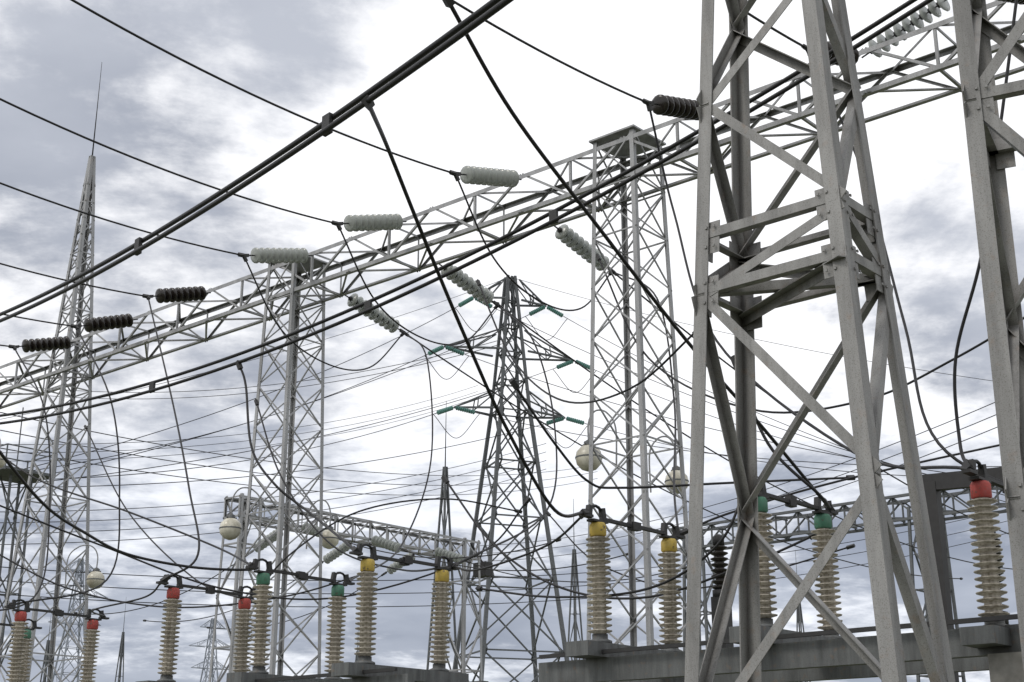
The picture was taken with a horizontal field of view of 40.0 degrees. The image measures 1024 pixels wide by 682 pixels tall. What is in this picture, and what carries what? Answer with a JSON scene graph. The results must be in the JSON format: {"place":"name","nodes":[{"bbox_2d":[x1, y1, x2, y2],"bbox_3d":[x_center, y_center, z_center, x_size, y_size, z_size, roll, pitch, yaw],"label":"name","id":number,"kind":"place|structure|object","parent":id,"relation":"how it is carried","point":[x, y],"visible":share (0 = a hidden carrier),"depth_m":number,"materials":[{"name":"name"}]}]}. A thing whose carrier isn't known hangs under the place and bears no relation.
{"place":"outdoors","nodes":[
{"label":"outdoors","id":0,"kind":"place"},
{"bbox_2d":[0,0,1023,628],"bbox_3d":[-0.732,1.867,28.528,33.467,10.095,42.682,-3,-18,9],"label":"wires","id":1,"kind":"object","parent":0,"point":[458,32],"visible":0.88,"depth_m":17.90,"materials":[{"name":"grey"}]},
{"bbox_2d":[134,112,557,392],"bbox_3d":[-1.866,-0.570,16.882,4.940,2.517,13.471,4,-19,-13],"label":"clamps","id":2,"kind":"object","parent":1,"relation":"attached to","point":[327,119],"visible":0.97,"depth_m":12.94,"materials":[{"name":"metal"}]},
{"bbox_2d":[8,0,988,628],"bbox_3d":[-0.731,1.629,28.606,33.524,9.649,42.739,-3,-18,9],"label":"cable clamps","id":3,"kind":"object","parent":1,"relation":"attached to","point":[968,464],"visible":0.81,"depth_m":18.59,"materials":[{"name":"metal"}]},
{"bbox_2d":[14,0,1023,352],"bbox_3d":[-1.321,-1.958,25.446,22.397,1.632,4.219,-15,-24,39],"label":"strain insulators","id":4,"kind":"object","parent":3,"relation":"attached to","point":[572,239],"depth_m":24.88,"materials":[{"name":"grey ceramic"}]},
{"bbox_2d":[0,0,1023,681],"label":"sky","id":5,"kind":"structure","parent":0,"point":[310,59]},
{"label":"ground","id":6,"kind":"structure","parent":0,"visible":0},
{"bbox_2d":[0,64,101,681],"bbox_3d":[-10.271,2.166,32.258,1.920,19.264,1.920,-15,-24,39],"label":"mast tower","id":7,"kind":"structure","parent":6,"relation":"on","point":[85,231],"depth_m":32.13,"materials":[{"name":"metal"}]},
{"bbox_2d":[0,605,108,681],"bbox_3d":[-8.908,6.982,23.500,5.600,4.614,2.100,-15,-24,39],"label":"post insulator","id":8,"kind":"object","parent":6,"relation":"on","point":[20,654],"visible":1,"depth_m":23.04,"materials":[{"name":"ceramic"}]},
{"bbox_2d":[46,558,107,681],"bbox_3d":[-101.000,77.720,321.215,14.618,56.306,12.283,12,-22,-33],"label":"pylon","id":9,"kind":"object","parent":6,"relation":"on","point":[80,582],"visible":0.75,"depth_m":325.29,"materials":[{"name":"grey metal"}]},
{"bbox_2d":[189,618,229,681],"bbox_3d":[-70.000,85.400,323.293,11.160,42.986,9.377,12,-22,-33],"label":"pylon","id":10,"kind":"object","parent":6,"relation":"on","point":[210,638],"visible":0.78,"depth_m":327.13,"materials":[{"name":"grey metal"}]},
{"bbox_2d":[231,256,327,675],"bbox_3d":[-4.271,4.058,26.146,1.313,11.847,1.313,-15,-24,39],"label":"gantry column","id":11,"kind":"structure","parent":6,"relation":"on","point":[298,269],"depth_m":26.70,"materials":[{"name":"metal"}]},
{"bbox_2d":[0,409,676,586],"bbox_3d":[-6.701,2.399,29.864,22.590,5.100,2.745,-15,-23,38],"label":"pipes","id":12,"kind":"object","parent":11,"relation":"attached to","point":[608,414],"visible":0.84,"depth_m":26.41,"materials":[{"name":"metal"}]},
{"bbox_2d":[0,440,688,588],"bbox_3d":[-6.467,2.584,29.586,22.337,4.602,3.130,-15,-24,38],"label":"spherical lamps","id":13,"kind":"object","parent":12,"relation":"attached to","point":[230,527],"visible":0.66,"depth_m":26.14,"materials":[{"name":"white glass"}]},
{"bbox_2d":[0,0,1023,408],"bbox_3d":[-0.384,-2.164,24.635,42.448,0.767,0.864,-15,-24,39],"label":"gantry beam","id":14,"kind":"structure","parent":11,"relation":"on","point":[898,68],"depth_m":24.62,"materials":[{"name":"metal"}]},
{"bbox_2d":[136,551,488,681],"bbox_3d":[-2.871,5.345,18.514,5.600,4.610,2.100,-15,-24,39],"label":"post insulators","id":15,"kind":"object","parent":6,"relation":"on","point":[364,668],"visible":1,"depth_m":18.29,"materials":[{"name":"ceramic"}]},
{"bbox_2d":[208,493,492,681],"bbox_3d":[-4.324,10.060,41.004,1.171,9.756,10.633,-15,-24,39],"label":"gantry","id":16,"kind":"object","parent":6,"relation":"on","point":[241,500],"visible":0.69,"depth_m":42.24,"materials":[{"name":"metal"}]},
{"bbox_2d":[251,523,467,574],"bbox_3d":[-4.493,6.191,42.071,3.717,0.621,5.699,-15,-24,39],"label":"strain insulators","id":17,"kind":"object","parent":16,"relation":"attached to","point":[376,540],"visible":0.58,"depth_m":42.43,"materials":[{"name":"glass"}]},
{"bbox_2d":[0,401,810,681],"bbox_3d":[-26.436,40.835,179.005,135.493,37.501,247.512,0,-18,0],"label":"distant lattice masts","id":18,"kind":"object","parent":6,"relation":"on","point":[7,473],"visible":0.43,"depth_m":94.74,"materials":[{"name":"metal"}]},
{"bbox_2d":[444,275,573,681],"bbox_3d":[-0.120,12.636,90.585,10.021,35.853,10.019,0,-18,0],"label":"pylon","id":19,"kind":"object","parent":6,"relation":"on","point":[510,286],"visible":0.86,"depth_m":92.01,"materials":[{"name":"grey metal"}]},
{"bbox_2d":[0,279,1008,606],"bbox_3d":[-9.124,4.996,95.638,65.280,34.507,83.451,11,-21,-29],"label":"wires","id":20,"kind":"object","parent":19,"relation":"attached to","point":[136,455],"visible":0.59,"depth_m":83.32,"materials":[{"name":"grey metal"}]},
{"bbox_2d":[426,296,589,424],"bbox_3d":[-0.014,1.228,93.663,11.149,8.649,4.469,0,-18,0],"label":"green insulators","id":21,"kind":"object","parent":19,"relation":"attached to","point":[455,350],"visible":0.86,"depth_m":93.80,"materials":[{"name":"teal glass"}]},
{"bbox_2d":[587,124,687,649],"bbox_3d":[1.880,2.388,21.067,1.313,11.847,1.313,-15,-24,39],"label":"gantry column","id":22,"kind":"structure","parent":6,"relation":"on","point":[631,149],"depth_m":21.69,"materials":[{"name":"metal"}]},
{"bbox_2d":[538,468,1023,681],"bbox_3d":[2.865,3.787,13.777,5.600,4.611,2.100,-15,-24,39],"label":"post insulators","id":23,"kind":"object","parent":6,"relation":"on","point":[992,645],"visible":0.84,"depth_m":13.85,"materials":[{"name":"ceramic"}]},
{"bbox_2d":[685,0,954,681],"bbox_3d":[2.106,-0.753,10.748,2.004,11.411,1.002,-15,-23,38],"label":"tower","id":24,"kind":"structure","parent":6,"relation":"on","point":[840,267],"depth_m":10.49,"materials":[{"name":"metal"}]},
{"bbox_2d":[670,486,1006,681],"bbox_3d":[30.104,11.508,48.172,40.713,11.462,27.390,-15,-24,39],"label":"gantries","id":25,"kind":"object","parent":6,"relation":"on","point":[844,510],"visible":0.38,"depth_m":48.81,"materials":[{"name":"metal"}]},
{"bbox_2d":[710,467,1009,681],"bbox_3d":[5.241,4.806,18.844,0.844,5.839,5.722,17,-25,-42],"label":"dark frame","id":26,"kind":"object","parent":6,"relation":"on","point":[935,484],"visible":0.31,"depth_m":18.77,"materials":[{"name":"metal"}]},
{"bbox_2d":[952,0,1023,670],"bbox_3d":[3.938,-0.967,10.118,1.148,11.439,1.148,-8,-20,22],"label":"tower","id":27,"kind":"structure","parent":6,"relation":"on","point":[994,141],"depth_m":10.03,"materials":[{"name":"metal"}]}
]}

